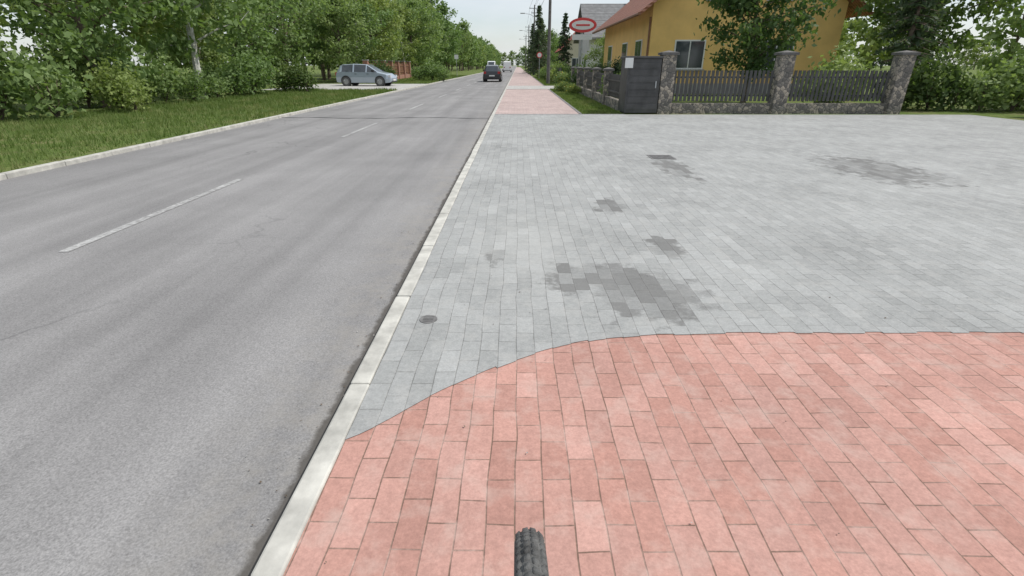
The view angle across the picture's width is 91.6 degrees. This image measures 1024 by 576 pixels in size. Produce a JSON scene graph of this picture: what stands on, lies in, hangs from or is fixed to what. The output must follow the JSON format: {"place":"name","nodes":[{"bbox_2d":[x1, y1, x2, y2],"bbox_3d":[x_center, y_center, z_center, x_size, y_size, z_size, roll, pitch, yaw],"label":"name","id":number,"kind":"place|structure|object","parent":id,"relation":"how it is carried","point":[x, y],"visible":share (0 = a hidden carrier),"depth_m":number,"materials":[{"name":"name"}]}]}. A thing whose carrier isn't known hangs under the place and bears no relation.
{"place":"outdoors","nodes":[
{"label":"outdoors","id":0,"kind":"place"},
{"bbox_2d":[0,66,502,172],"bbox_3d":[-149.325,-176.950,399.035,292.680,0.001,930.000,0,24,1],"label":"grass verge","id":1,"kind":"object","parent":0,"point":[332,80],"depth_m":13.20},
{"bbox_2d":[0,29,102,119],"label":"wild shrub","id":2,"kind":"object","parent":1,"relation":"on","point":[18,82],"visible":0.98,"depth_m":13.66,"materials":[{"name":"green plant"}]},
{"bbox_2d":[9,22,145,107],"bbox_3d":[-15.385,-7.746,17.414,3.266,2.809,4.612,6,25,14],"label":"wild shrub","id":3,"kind":"object","parent":1,"relation":"on","point":[80,67],"visible":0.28,"depth_m":17.16,"materials":[{"name":"green plant"}]},
{"bbox_2d":[9,0,168,63],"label":"birch tree","id":4,"kind":"object","parent":1,"relation":"on","point":[155,25],"visible":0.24,"depth_m":22.71,"materials":[{"name":"green plant"}]},
{"bbox_2d":[0,0,200,107],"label":"broadleaf tree","id":5,"kind":"object","parent":1,"relation":"on","point":[78,37],"visible":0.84,"depth_m":16.57,"materials":[{"name":"green plant"}]},
{"bbox_2d":[80,52,156,111],"bbox_3d":[-13.054,-6.743,16.377,2.100,1.792,2.966,-22,32,-40],"label":"wild shrub","id":6,"kind":"object","parent":1,"relation":"on","point":[122,89],"visible":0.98,"depth_m":15.97,"materials":[{"name":"green plant"}]},
{"bbox_2d":[125,51,210,102],"bbox_3d":[-13.882,-8.259,19.448,3.542,2.062,2.509,-14,28,-28],"label":"wild shrub","id":7,"kind":"object","parent":1,"relation":"on","point":[172,82],"visible":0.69,"depth_m":19.63,"materials":[{"name":"green plant"}]},
{"bbox_2d":[143,0,233,71],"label":"birch tree","id":8,"kind":"object","parent":1,"relation":"on","point":[205,57],"visible":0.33,"depth_m":24.92,"materials":[{"name":"green plant"}]},
{"bbox_2d":[114,0,269,72],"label":"broadleaf tree","id":9,"kind":"object","parent":1,"relation":"on","point":[214,23],"visible":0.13,"depth_m":28.46,"materials":[{"name":"green plant"}]},
{"bbox_2d":[132,0,267,98],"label":"birch tree","id":10,"kind":"object","parent":1,"relation":"on","point":[188,13],"visible":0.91,"depth_m":21.64,"materials":[{"name":"green plant"}]},
{"bbox_2d":[189,60,232,98],"bbox_3d":[-13.972,-9.542,22.806,2.061,1.647,2.910,-16,29,-32],"label":"wild shrub","id":11,"kind":"object","parent":1,"relation":"on","point":[216,83],"visible":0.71,"depth_m":22.35,"materials":[{"name":"green plant"}]},
{"bbox_2d":[0,74,467,172],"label":"grass tufts","id":12,"kind":"object","parent":1,"relation":"on","point":[316,96],"visible":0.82,"depth_m":13.83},
{"bbox_2d":[215,42,284,95],"bbox_3d":[-13.151,-10.856,24.736,3.281,2.496,4.632,-5,25,-12],"label":"wild shrub","id":13,"kind":"object","parent":1,"relation":"on","point":[244,72],"visible":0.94,"depth_m":24.34,"materials":[{"name":"green plant"}]},
{"bbox_2d":[199,0,306,73],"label":"broadleaf tree","id":14,"kind":"object","parent":1,"relation":"on","point":[265,35],"visible":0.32,"depth_m":33.53,"materials":[{"name":"green plant"}]},
{"bbox_2d":[213,0,340,72],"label":"broadleaf tree","id":15,"kind":"object","parent":1,"relation":"on","point":[284,49],"visible":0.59,"depth_m":39.21,"materials":[{"name":"green plant"}]},
{"bbox_2d":[269,52,319,91],"bbox_3d":[-12.530,-12.153,28.147,3.190,2.118,2.320,19,31,37],"label":"wild shrub","id":16,"kind":"object","parent":1,"relation":"on","point":[297,74],"visible":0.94,"depth_m":27.92,"materials":[{"name":"green plant"}]},
{"bbox_2d":[263,0,329,81],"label":"broadleaf tree","id":17,"kind":"object","parent":1,"relation":"on","point":[320,30],"visible":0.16,"depth_m":43.72,"materials":[{"name":"green plant"}]},
{"bbox_2d":[286,0,350,79],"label":"broadleaf tree","id":18,"kind":"object","parent":1,"relation":"on","point":[322,67],"visible":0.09,"depth_m":48.91,"materials":[{"name":"green plant"}]},
{"bbox_2d":[295,0,353,78],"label":"broadleaf tree","id":19,"kind":"object","parent":1,"relation":"on","point":[328,73],"visible":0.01,"depth_m":54.08,"materials":[{"name":"green plant"}]},
{"bbox_2d":[296,0,382,72],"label":"broadleaf tree","id":20,"kind":"object","parent":1,"relation":"on","point":[344,8],"visible":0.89,"depth_m":42.13,"materials":[{"name":"green plant"}]},
{"bbox_2d":[324,0,394,63],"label":"birch tree","id":21,"kind":"object","parent":1,"relation":"on","point":[372,18],"visible":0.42,"depth_m":45.25,"materials":[{"name":"green plant"}]},
{"bbox_2d":[343,0,408,62],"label":"broadleaf tree","id":22,"kind":"object","parent":1,"relation":"on","point":[382,4],"visible":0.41,"depth_m":50.19,"materials":[{"name":"green plant"}]},
{"bbox_2d":[369,54,398,75],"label":"wild shrub","id":23,"kind":"object","parent":1,"relation":"on","point":[384,67],"visible":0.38,"depth_m":43.37,"materials":[{"name":"green plant"}]},
{"bbox_2d":[362,0,407,61],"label":"birch tree","id":24,"kind":"object","parent":1,"relation":"on","point":[402,2],"visible":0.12,"depth_m":54.39,"materials":[{"name":"green plant"}]},
{"bbox_2d":[362,60,410,79],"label":"wooden fence","id":25,"kind":"object","parent":1,"relation":"on","point":[403,69],"visible":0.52,"depth_m":54.36,"materials":[{"name":"brown wood"}]},
{"bbox_2d":[374,15,403,62],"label":"birch tree","id":26,"kind":"object","parent":1,"relation":"on","point":[395,50],"visible":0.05,"depth_m":58.54,"materials":[{"name":"green plant"}]},
{"bbox_2d":[385,3,421,64],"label":"birch tree","id":27,"kind":"object","parent":1,"relation":"on","point":[406,47],"visible":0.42,"depth_m":61.62,"materials":[{"name":"green plant"}]},
{"bbox_2d":[393,0,448,69],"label":"broadleaf tree","id":28,"kind":"object","parent":1,"relation":"on","point":[412,5],"visible":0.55,"depth_m":63.95,"materials":[{"name":"green plant"}]},
{"bbox_2d":[401,0,447,73],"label":"broadleaf tree","id":29,"kind":"object","parent":1,"relation":"on","point":[430,25],"visible":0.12,"depth_m":69.10,"materials":[{"name":"green plant"}]},
{"bbox_2d":[414,0,445,64],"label":"broadleaf tree","id":30,"kind":"object","parent":1,"relation":"on","point":[432,2],"visible":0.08,"depth_m":77.77,"materials":[{"name":"green plant"}]},
{"bbox_2d":[409,55,455,80],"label":"wild shrub","id":31,"kind":"object","parent":1,"relation":"on","point":[431,68],"visible":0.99,"depth_m":48.16,"materials":[{"name":"green plant"}]},
{"bbox_2d":[428,13,451,65],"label":"broadleaf tree","id":32,"kind":"object","parent":1,"relation":"on","point":[436,59],"visible":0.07,"depth_m":86.97,"materials":[{"name":"green plant"}]},
{"bbox_2d":[434,1,463,71],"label":"broadleaf tree","id":33,"kind":"object","parent":1,"relation":"on","point":[443,7],"visible":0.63,"depth_m":91.95,"materials":[{"name":"green plant"}]},
{"bbox_2d":[440,31,460,71],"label":"broadleaf tree","id":34,"kind":"object","parent":1,"relation":"on","point":[451,52],"visible":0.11,"depth_m":106.97,"materials":[{"name":"green plant"}]},
{"bbox_2d":[454,18,473,70],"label":"broadleaf tree","id":35,"kind":"object","parent":1,"relation":"on","point":[463,25],"visible":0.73,"depth_m":123.84,"materials":[{"name":"green plant"}]},
{"bbox_2d":[0,66,516,575],"bbox_3d":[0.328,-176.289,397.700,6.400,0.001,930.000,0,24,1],"label":"road","id":36,"kind":"structure","parent":0,"point":[170,378],"depth_m":3.19,"materials":[{"name":"asphalt"}]},
{"bbox_2d":[59,82,475,251],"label":"lane marking","id":37,"kind":"object","parent":36,"relation":"on","point":[78,245],"visible":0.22,"depth_m":5.32,"materials":[{"name":"paint"}]},
{"bbox_2d":[282,117,448,117],"bbox_3d":[-3.867,-5.176,15.150,6.350,0.001,0.360,0,24,1],"label":"asphalt seam","id":38,"kind":"object","parent":36,"relation":"on","point":[400,117],"visible":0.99,"depth_m":15.23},
{"bbox_2d":[483,65,503,81],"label":"black car","id":39,"kind":"object","parent":36,"relation":"on","point":[492,72],"visible":0.98,"depth_m":46.88,"materials":[{"name":"paint"}]},
{"bbox_2d":[503,61,511,71],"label":"white van","id":40,"kind":"object","parent":36,"relation":"on","point":[506,65],"visible":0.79,"depth_m":111.87,"materials":[{"name":"paint"}]},
{"bbox_2d":[251,121,968,561],"bbox_3d":[0.995,-2.123,8.242,4.137,0.072,15.191,0,24,1],"label":"grit","id":41,"kind":"object","parent":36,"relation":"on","point":[491,275],"visible":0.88,"depth_m":3.01,"materials":[{"name":"gravel"}]},
{"bbox_2d":[263,84,424,89],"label":"driveway paving","id":42,"kind":"structure","parent":0,"point":[364,86],"depth_m":35.73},
{"bbox_2d":[335,64,396,85],"bbox_3d":[-10.694,-15.679,36.704,4.180,1.510,2.060,3,24,6],"label":"silver hatchback car","id":43,"kind":"object","parent":42,"relation":"on","point":[350,74],"visible":0.98,"depth_m":36.02,"materials":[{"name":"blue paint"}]},
{"bbox_2d":[5,65,984,66],"bbox_3d":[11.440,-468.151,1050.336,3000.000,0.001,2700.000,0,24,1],"label":"ground","id":44,"kind":"structure","parent":0,"point":[527,65],"depth_m":1998.26,"materials":[{"name":"green plant"}]},
{"bbox_2d":[0,68,501,180],"bbox_3d":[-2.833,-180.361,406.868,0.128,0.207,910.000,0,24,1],"label":"kerb","id":45,"kind":"structure","parent":44,"relation":"on","point":[32,169],"depth_m":9.81,"materials":[{"name":"concrete"}]},
{"bbox_2d":[251,73,513,575],"bbox_3d":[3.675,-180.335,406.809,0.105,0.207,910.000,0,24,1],"label":"kerb","id":46,"kind":"structure","parent":44,"relation":"on","point":[277,552],"depth_m":2.10,"materials":[{"name":"concrete"}]},
{"bbox_2d":[0,0,1023,79],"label":"distant trees","id":47,"kind":"object","parent":44,"relation":"on","point":[483,54],"visible":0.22,"depth_m":41.05,"materials":[{"name":"green plant"}]},
{"bbox_2d":[0,0,1023,65],"label":"sky","id":48,"kind":"structure","parent":0,"point":[500,22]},
{"bbox_2d":[508,67,542,85],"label":"brick path","id":49,"kind":"structure","parent":0,"point":[519,78],"depth_m":49.67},
{"bbox_2d":[507,86,553,88],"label":"driveway paving","id":50,"kind":"structure","parent":0,"point":[528,87],"depth_m":34.14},
{"bbox_2d":[495,89,578,113],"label":"brick path","id":51,"kind":"structure","parent":0,"point":[530,101],"depth_m":19.92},
{"bbox_2d":[283,332,1023,575],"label":"brick path","id":52,"kind":"structure","parent":0,"point":[891,454],"depth_m":1.91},
{"bbox_2d":[514,527,548,575],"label":"bicycle","id":53,"kind":"object","parent":52,"relation":"on","point":[530,556],"visible":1,"depth_m":0.83,"materials":[{"name":"rubber"}]},
{"bbox_2d":[345,114,1023,439],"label":"driveway paving","id":54,"kind":"structure","parent":0,"point":[902,223],"depth_m":4.46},
{"bbox_2d":[420,315,436,323],"bbox_3d":[-0.503,0.191,3.005,0.110,0.017,0.110,0,24,1],"label":"valve cover","id":55,"kind":"object","parent":54,"relation":"in","point":[427,319],"visible":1,"depth_m":3.00,"materials":[{"name":"metal"}]},
{"bbox_2d":[647,155,675,158],"bbox_3d":[2.484,-2.165,8.317,0.400,0.060,0.400,0,24,1],"label":"drain cover","id":56,"kind":"object","parent":54,"relation":"on","point":[661,157],"visible":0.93,"depth_m":8.27,"materials":[{"name":"metal"}]},
{"bbox_2d":[517,66,1023,120],"bbox_3d":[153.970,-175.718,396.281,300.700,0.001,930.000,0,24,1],"label":"grass verge","id":57,"kind":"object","parent":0,"point":[1006,114],"depth_m":17.35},
{"bbox_2d":[520,5,536,74],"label":"utility pole","id":58,"kind":"object","parent":57,"relation":"on","point":[534,8],"visible":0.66,"depth_m":73.83,"materials":[{"name":"metal"}]},
{"bbox_2d":[522,23,535,67],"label":"spruce tree","id":59,"kind":"object","parent":57,"relation":"on","point":[532,29],"visible":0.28,"depth_m":102.67,"materials":[{"name":"green plant"}]},
{"bbox_2d":[522,30,536,72],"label":"spruce tree","id":60,"kind":"object","parent":57,"relation":"on","point":[529,65],"visible":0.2,"depth_m":83.17,"materials":[{"name":"green plant"}]},
{"bbox_2d":[527,3,550,75],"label":"spruce tree","id":61,"kind":"object","parent":57,"relation":"on","point":[538,44],"visible":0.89,"depth_m":68.06,"materials":[{"name":"green plant"}]},
{"bbox_2d":[529,21,550,73],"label":"spruce tree","id":62,"kind":"object","parent":57,"relation":"on","point":[544,43],"visible":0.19,"depth_m":75.44,"materials":[{"name":"green plant"}]},
{"bbox_2d":[528,28,560,65],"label":"broadleaf tree","id":63,"kind":"object","parent":57,"relation":"on","point":[554,40],"visible":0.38,"depth_m":88.78,"materials":[{"name":"green plant"}]},
{"bbox_2d":[539,62,557,78],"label":"garden shrub","id":64,"kind":"object","parent":57,"relation":"on","point":[543,73],"visible":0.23,"depth_m":51.65,"materials":[{"name":"green plant"}]},
{"bbox_2d":[546,0,551,83],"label":"utility pole","id":65,"kind":"object","parent":57,"relation":"on","point":[548,47],"visible":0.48,"depth_m":39.48,"materials":[{"name":"wood"}]},
{"bbox_2d":[546,60,567,82],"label":"garden shrub","id":66,"kind":"object","parent":57,"relation":"on","point":[553,69],"visible":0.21,"depth_m":43.38,"materials":[{"name":"green plant"}]},
{"bbox_2d":[532,76,581,113],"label":"path edging","id":67,"kind":"object","parent":57,"relation":"on","point":[576,110],"visible":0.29,"depth_m":21.10,"materials":[{"name":"concrete"}]},
{"bbox_2d":[552,71,570,83],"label":"garden shrub","id":68,"kind":"object","parent":57,"relation":"on","point":[558,79],"visible":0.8,"depth_m":38.48,"materials":[{"name":"green plant"}]},
{"bbox_2d":[553,59,571,81],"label":"garden shrub","id":69,"kind":"object","parent":57,"relation":"on","point":[564,67],"visible":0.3,"depth_m":40.90,"materials":[{"name":"green plant"}]},
{"bbox_2d":[553,80,571,91],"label":"garden shrub","id":70,"kind":"object","parent":57,"relation":"on","point":[559,86],"visible":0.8,"depth_m":28.59,"materials":[{"name":"green plant"}]},
{"bbox_2d":[553,13,572,68],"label":"spruce tree","id":71,"kind":"object","parent":57,"relation":"on","point":[565,40],"visible":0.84,"depth_m":59.05,"materials":[{"name":"green plant"}]},
{"bbox_2d":[558,40,578,67],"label":"walls","id":72,"kind":"structure","parent":57,"relation":"on","point":[575,48],"depth_m":75.82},
{"bbox_2d":[559,58,577,66],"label":"windows","id":73,"kind":"structure","parent":72,"relation":"attached to","point":[575,61],"depth_m":76.39,"materials":[{"name":"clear glass"}]},
{"bbox_2d":[563,83,581,93],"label":"garden shrub","id":74,"kind":"object","parent":57,"relation":"on","point":[572,88],"visible":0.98,"depth_m":26.34,"materials":[{"name":"green plant"}]},
{"bbox_2d":[533,76,620,113],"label":"grass tufts","id":75,"kind":"object","parent":57,"relation":"on","point":[575,100],"visible":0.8,"depth_m":19.66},
{"bbox_2d":[566,58,592,86],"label":"garden shrub","id":76,"kind":"object","parent":57,"relation":"on","point":[573,77],"visible":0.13,"depth_m":28.81,"materials":[{"name":"green plant"}]},
{"bbox_2d":[576,69,582,86],"bbox_3d":[3.803,-11.686,28.145,0.300,1.250,0.300,0,24,1],"label":"shaft","id":77,"kind":"object","parent":57,"relation":"on","point":[578,77],"visible":0.49,"depth_m":27.93,"materials":[{"name":"stone"}]},
{"bbox_2d":[579,71,583,93],"bbox_3d":[3.787,-10.987,26.705,0.200,1.150,2.800,0,24,1],"label":"panel fence","id":78,"kind":"object","parent":57,"relation":"on","point":[581,74],"visible":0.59,"depth_m":26.82,"materials":[{"name":"stone"}]},
{"bbox_2d":[569,18,596,64],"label":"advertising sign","id":79,"kind":"object","parent":57,"relation":"on","point":[581,25],"visible":0.97,"depth_m":45.14,"materials":[{"name":"metal"}]},
{"bbox_2d":[583,69,590,94],"bbox_3d":[3.771,-10.380,25.224,0.300,1.250,0.300,0,24,1],"label":"shaft","id":80,"kind":"object","parent":57,"relation":"on","point":[586,71],"visible":0.51,"depth_m":25.04,"materials":[{"name":"stone"}]},
{"bbox_2d":[584,72,592,97],"bbox_3d":[3.756,-9.681,23.784,0.200,1.150,2.800,0,24,1],"label":"panel fence","id":81,"kind":"object","parent":57,"relation":"on","point":[587,92],"visible":0.64,"depth_m":24.09,"materials":[{"name":"stone"}]},
{"bbox_2d":[578,33,602,66],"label":"walls","id":82,"kind":"structure","parent":57,"relation":"on","point":[587,45],"depth_m":52.89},
{"bbox_2d":[573,4,625,42],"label":"roof","id":83,"kind":"structure","parent":82,"relation":"on","point":[599,14],"depth_m":53.91,"materials":[{"name":"grey tile"}]},
{"bbox_2d":[581,31,604,67],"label":"broadleaf tree","id":84,"kind":"object","parent":57,"relation":"on","point":[596,52],"visible":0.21,"depth_m":44.20,"materials":[{"name":"green plant"}]},
{"bbox_2d":[591,70,599,98],"bbox_3d":[3.740,-9.073,22.303,0.300,1.250,0.300,0,24,1],"label":"shaft","id":85,"kind":"object","parent":57,"relation":"on","point":[594,78],"visible":0.51,"depth_m":22.14,"materials":[{"name":"stone"}]},
{"bbox_2d":[593,73,603,102],"bbox_3d":[3.724,-8.374,20.863,0.200,1.150,2.800,0,24,1],"label":"panel fence","id":86,"kind":"object","parent":57,"relation":"on","point":[597,96],"visible":0.59,"depth_m":21.15,"materials":[{"name":"stone"}]},
{"bbox_2d":[602,71,612,104],"bbox_3d":[3.708,-7.766,19.382,0.300,1.250,0.300,0,24,1],"label":"shaft","id":87,"kind":"object","parent":57,"relation":"on","point":[606,81],"visible":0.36,"depth_m":19.20,"materials":[{"name":"stone"}]},
{"bbox_2d":[597,71,620,101],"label":"garden shrub","id":88,"kind":"object","parent":57,"relation":"on","point":[600,89],"visible":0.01,"depth_m":19.52,"materials":[{"name":"green plant"}]},
{"bbox_2d":[604,74,620,110],"bbox_3d":[3.692,-7.067,17.942,0.200,1.150,2.800,0,24,1],"label":"panel fence","id":89,"kind":"object","parent":57,"relation":"on","point":[613,86],"visible":0.84,"depth_m":17.91,"materials":[{"name":"stone"}]},
{"bbox_2d":[610,56,620,73],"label":"thuja shrub","id":90,"kind":"object","parent":57,"relation":"on","point":[617,63],"visible":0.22,"depth_m":22.89,"materials":[{"name":"green plant"}]},
{"bbox_2d":[618,56,663,112],"bbox_3d":[4.000,-6.464,15.834,1.140,1.630,1.175,0,24,1],"label":"bin enclosure","id":91,"kind":"object","parent":57,"relation":"on","point":[639,84],"visible":1,"depth_m":15.39,"materials":[{"name":"metal"}]},
{"bbox_2d":[655,55,676,113],"bbox_3d":[4.787,-6.327,15.577,0.420,1.730,0.420,0,24,1],"label":"shaft","id":92,"kind":"object","parent":57,"relation":"on","point":[667,79],"visible":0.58,"depth_m":15.37,"materials":[{"name":"stone"}]},
{"bbox_2d":[658,50,679,54],"bbox_3d":[4.787,-7.176,15.198,0.520,0.130,0.520,0,24,1],"label":"cap","id":93,"kind":"object","parent":92,"relation":"on","point":[668,52],"visible":0.91,"depth_m":14.98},
{"bbox_2d":[670,70,774,113],"bbox_3d":[6.577,-6.124,15.649,3.160,1.300,0.200,0,24,1],"label":"panel fence","id":94,"kind":"object","parent":57,"relation":"on","point":[720,108],"visible":0.92,"depth_m":15.64,"materials":[{"name":"stone"}]},
{"bbox_2d":[603,0,848,82],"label":"walls","id":95,"kind":"structure","parent":57,"relation":"on","point":[672,21],"depth_m":25.85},
{"bbox_2d":[607,0,793,69],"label":"windows","id":96,"kind":"structure","parent":95,"relation":"attached to","point":[691,55],"depth_m":26.20,"materials":[{"name":"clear glass"}]},
{"bbox_2d":[594,0,871,33],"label":"roof","id":97,"kind":"structure","parent":95,"relation":"on","point":[631,7],"depth_m":27.61,"materials":[{"name":"brown tile"}]},
{"bbox_2d":[592,12,873,55],"bbox_3d":[12.162,-15.318,33.003,11.680,3.813,16.600,0,24,1],"label":"gutter pipe","id":98,"kind":"object","parent":95,"relation":"attached to","point":[625,19],"visible":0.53,"depth_m":26.21,"materials":[{"name":"brown metal"}]},
{"bbox_2d":[674,83,802,93],"bbox_3d":[12.162,-13.783,33.689,9.860,0.550,15.060,0,24,1],"label":"fence","id":99,"kind":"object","parent":57,"relation":"on","point":[725,88],"depth_m":26.81,"materials":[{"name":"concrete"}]},
{"bbox_2d":[694,0,840,102],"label":"broadleaf tree","id":100,"kind":"object","parent":57,"relation":"on","point":[754,33],"visible":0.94,"depth_m":18.85,"materials":[{"name":"green plant"}]},
{"bbox_2d":[767,55,796,113],"bbox_3d":[8.367,-6.313,15.545,0.420,1.730,0.420,0,24,1],"label":"stone pillar","id":101,"kind":"object","parent":57,"relation":"on","point":[784,65],"visible":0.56,"depth_m":15.37,"materials":[{"name":"stone"}]},
{"bbox_2d":[774,50,799,54],"bbox_3d":[8.367,-7.162,15.165,0.520,0.130,0.520,0,24,1],"label":"cap","id":102,"kind":"object","parent":101,"relation":"on","point":[787,52],"visible":0.91,"depth_m":14.95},
{"bbox_2d":[784,70,890,113],"bbox_3d":[10.157,-6.109,15.616,3.160,1.300,0.200,0,24,1],"label":"panel fence","id":103,"kind":"object","parent":57,"relation":"on","point":[834,108],"visible":0.9,"depth_m":15.60,"materials":[{"name":"stone"}]},
{"bbox_2d":[792,40,882,102],"bbox_3d":[11.115,-7.211,16.947,2.770,2.194,3.911,8,25,18],"label":"garden shrub","id":104,"kind":"object","parent":57,"relation":"on","point":[841,63],"visible":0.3,"depth_m":16.62,"materials":[{"name":"green plant"}]},
{"bbox_2d":[880,55,916,113],"bbox_3d":[11.967,-6.298,15.512,0.420,1.730,0.420,0,24,1],"label":"stone pillar","id":105,"kind":"object","parent":57,"relation":"on","point":[901,67],"visible":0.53,"depth_m":15.35,"materials":[{"name":"stone"}]},
{"bbox_2d":[891,50,920,54],"bbox_3d":[11.967,-7.147,15.133,0.520,0.130,0.520,0,24,1],"label":"cap","id":106,"kind":"object","parent":105,"relation":"on","point":[906,52],"visible":0.96,"depth_m":14.93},
{"bbox_2d":[863,0,954,106],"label":"spruce tree","id":107,"kind":"object","parent":57,"relation":"on","point":[917,35],"visible":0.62,"depth_m":17.45,"materials":[{"name":"green plant"}]},
{"bbox_2d":[877,37,982,111],"bbox_3d":[13.960,-7.088,16.606,2.977,2.308,2.165,14,28,28],"label":"garden shrub","id":108,"kind":"object","parent":57,"relation":"on","point":[920,88],"visible":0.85,"depth_m":16.43,"materials":[{"name":"green plant"}]},
{"bbox_2d":[847,0,1023,65],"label":"broadleaf tree","id":109,"kind":"object","parent":57,"relation":"on","point":[986,8],"visible":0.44,"depth_m":22.78,"materials":[{"name":"green plant"}]},
{"bbox_2d":[954,47,1023,110],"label":"garden shrub","id":110,"kind":"object","parent":57,"relation":"on","point":[1007,86],"visible":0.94,"depth_m":16.15,"materials":[{"name":"green plant"}]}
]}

